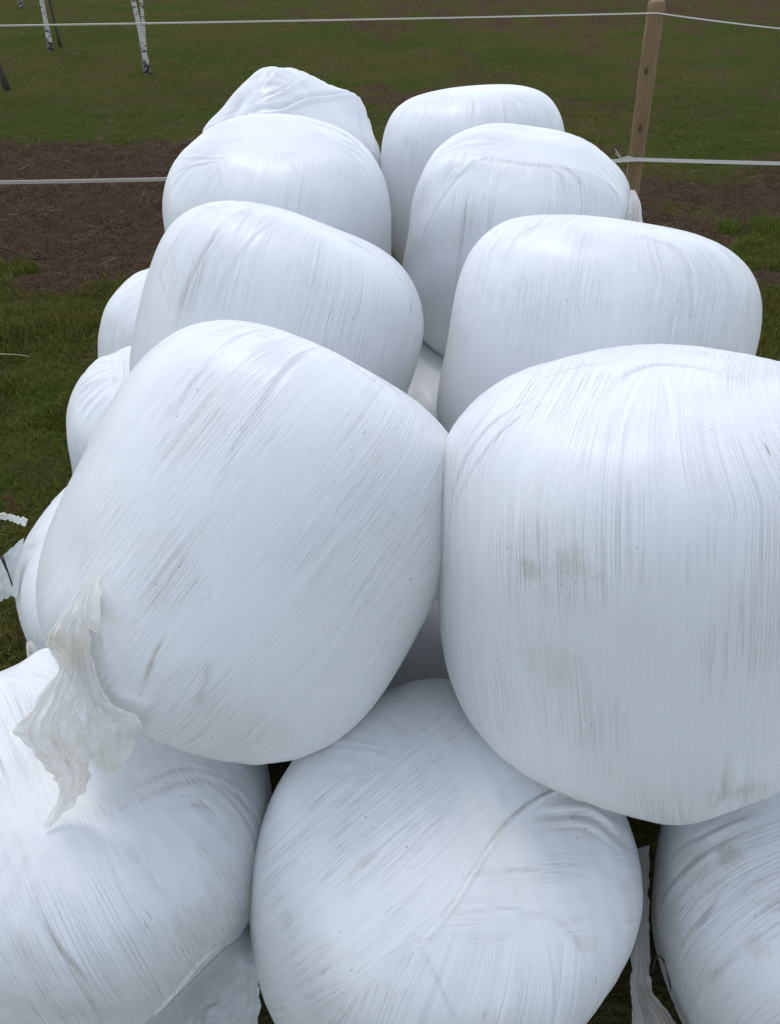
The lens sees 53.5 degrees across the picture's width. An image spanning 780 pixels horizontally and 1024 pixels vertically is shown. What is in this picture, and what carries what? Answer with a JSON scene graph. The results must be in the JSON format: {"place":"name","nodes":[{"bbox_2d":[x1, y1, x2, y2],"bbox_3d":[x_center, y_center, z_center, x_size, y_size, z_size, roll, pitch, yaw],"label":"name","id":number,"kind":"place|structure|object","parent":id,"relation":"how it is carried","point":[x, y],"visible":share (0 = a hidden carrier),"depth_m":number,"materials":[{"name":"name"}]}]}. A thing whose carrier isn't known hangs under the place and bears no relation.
{"place":"outdoors","nodes":[
{"label":"outdoors","id":0,"kind":"place"},
{"bbox_2d":[0,0,779,1023],"bbox_3d":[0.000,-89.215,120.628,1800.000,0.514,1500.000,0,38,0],"label":"ground","id":1,"kind":"structure","parent":0,"point":[134,234],"depth_m":16.75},
{"bbox_2d":[0,63,10,89],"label":"dark tree","id":2,"kind":"object","parent":1,"relation":"on","point":[4,82],"visible":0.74,"depth_m":17.92,"materials":[{"name":"brown plant"}]},
{"bbox_2d":[2,488,18,526],"bbox_3d":[-2.456,-0.028,5.031,0.076,0.260,0.077,17,41,20],"label":"dock weed","id":3,"kind":"object","parent":1,"relation":"on","point":[10,505],"visible":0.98,"depth_m":5.00,"materials":[{"name":"brown plant"}]},
{"bbox_2d":[18,0,23,7],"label":"birch tree","id":4,"kind":"object","parent":1,"relation":"on","point":[20,3],"visible":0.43,"depth_m":33.30,"materials":[{"name":"white plant"}]},
{"bbox_2d":[0,487,65,657],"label":"silage bale","id":5,"kind":"object","parent":1,"relation":"on","point":[21,560],"visible":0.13,"depth_m":3.19},
{"bbox_2d":[0,556,12,584],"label":"twine","id":6,"kind":"object","parent":5,"relation":"attached to","point":[2,558],"visible":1,"depth_m":3.17,"materials":[{"name":"plastic"}]},
{"bbox_2d":[129,201,423,393],"bbox_3d":[-0.498,-0.692,3.437,1.220,1.192,1.222,16,22,-12],"label":"silage bale","id":7,"kind":"object","parent":5,"relation":"on","point":[354,299],"visible":0.5,"depth_m":2.88},
{"bbox_2d":[0,247,69,261],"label":"fallen twig","id":8,"kind":"object","parent":1,"relation":"on","point":[29,258],"visible":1,"depth_m":8.96,"materials":[{"name":"brown wood"}]},
{"bbox_2d":[40,0,53,50],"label":"birch tree","id":9,"kind":"object","parent":1,"relation":"on","point":[50,47],"visible":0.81,"depth_m":22.83,"materials":[{"name":"white plant"}]},
{"bbox_2d":[48,0,61,45],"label":"young tree","id":10,"kind":"object","parent":1,"relation":"on","point":[55,28],"visible":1,"depth_m":23.98,"materials":[{"name":"brown plant"}]},
{"bbox_2d":[66,346,130,473],"bbox_3d":[-1.264,-0.342,4.652,1.252,1.207,1.245,3,39,-2],"label":"silage bale","id":11,"kind":"object","parent":1,"relation":"on","point":[98,384],"visible":0.12,"depth_m":4.16},
{"bbox_2d":[98,268,148,357],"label":"silage bale","id":12,"kind":"object","parent":1,"relation":"on","point":[117,325],"visible":0.09,"depth_m":5.09},
{"bbox_2d":[202,66,380,168],"bbox_3d":[-0.709,-2.316,5.353,1.226,1.266,1.193,32,44,-22],"label":"silage bale","id":13,"kind":"object","parent":12,"relation":"on","point":[273,89],"visible":0.32,"depth_m":4.89},
{"bbox_2d":[0,648,271,1023],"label":"silage bale","id":14,"kind":"object","parent":1,"relation":"on","point":[125,893],"visible":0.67,"depth_m":2.19},
{"bbox_2d":[131,0,150,74],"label":"birch tree","id":15,"kind":"object","parent":1,"relation":"on","point":[142,39],"visible":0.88,"depth_m":19.35,"materials":[{"name":"white plant"}]},
{"bbox_2d":[0,115,778,295],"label":"straw litter","id":16,"kind":"object","parent":1,"relation":"on","point":[197,129],"visible":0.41,"depth_m":11.93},
{"bbox_2d":[0,213,779,670],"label":"meadow grass","id":17,"kind":"structure","parent":1,"relation":"on","point":[68,309],"depth_m":7.42,"materials":[{"name":"green plant"}]},
{"bbox_2d":[0,0,779,196],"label":"paddock fence","id":18,"kind":"object","parent":1,"relation":"on","point":[634,159],"visible":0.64,"depth_m":7.32,"materials":[{"name":"brown wood"}]},
{"bbox_2d":[384,599,449,691],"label":"silage bale","id":19,"kind":"object","parent":1,"relation":"on","point":[424,658],"visible":0.03,"depth_m":2.93},
{"bbox_2d":[407,340,443,418],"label":"silage bale","id":20,"kind":"object","parent":1,"relation":"on","point":[423,388],"visible":0.02,"depth_m":4.12},
{"bbox_2d":[162,113,390,255],"bbox_3d":[-0.605,-1.526,4.396,1.235,1.214,1.230,-2,50,1],"label":"silage bale","id":21,"kind":"object","parent":20,"relation":"on","point":[328,174],"visible":0.41,"depth_m":3.85},
{"bbox_2d":[402,123,642,356],"bbox_3d":[0.678,-1.438,4.293,1.187,1.210,1.209,5,41,-4],"label":"silage bale","id":22,"kind":"object","parent":20,"relation":"on","point":[475,184],"visible":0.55,"depth_m":3.80},
{"bbox_2d":[249,678,642,1023],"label":"silage bale","id":23,"kind":"object","parent":1,"relation":"on","point":[425,853],"visible":0.84,"depth_m":2.10},
{"bbox_2d":[12,320,447,828],"bbox_3d":[-0.485,0.224,2.461,1.160,1.561,1.179,26,3,-19],"label":"silage bale","id":24,"kind":"object","parent":23,"relation":"on","point":[240,557],"visible":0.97,"depth_m":1.96},
{"bbox_2d":[630,792,779,1023],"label":"silage bale","id":25,"kind":"object","parent":1,"relation":"on","point":[715,910],"visible":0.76,"depth_m":2.22},
{"bbox_2d":[437,344,779,824],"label":"silage bale","id":26,"kind":"object","parent":25,"relation":"on","point":[608,598],"visible":0.97,"depth_m":1.82},
{"bbox_2d":[652,955,677,1023],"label":"twine","id":27,"kind":"object","parent":25,"relation":"attached to","point":[657,956],"visible":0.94,"depth_m":2.49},
{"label":"silage bale","id":28,"kind":"object","parent":1,"relation":"on","visible":0},
{"bbox_2d":[436,214,761,433],"bbox_3d":[0.850,-0.614,3.305,1.240,1.200,1.228,6,23,-5],"label":"silage bale","id":29,"kind":"object","parent":28,"relation":"on","point":[533,290],"visible":0.51,"depth_m":2.75},
{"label":"silage bale","id":30,"kind":"object","parent":1,"relation":"on","visible":0},
{"bbox_2d":[381,84,564,265],"bbox_3d":[0.565,-2.203,5.266,1.233,1.211,1.226,-4,33,3],"label":"silage bale","id":31,"kind":"object","parent":30,"relation":"on","point":[420,130],"visible":0.41,"depth_m":4.74},
{"bbox_2d":[0,0,779,244],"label":"pasture grass","id":32,"kind":"structure","parent":0,"point":[233,28],"depth_m":22.80,"materials":[{"name":"green plant"}]}
]}

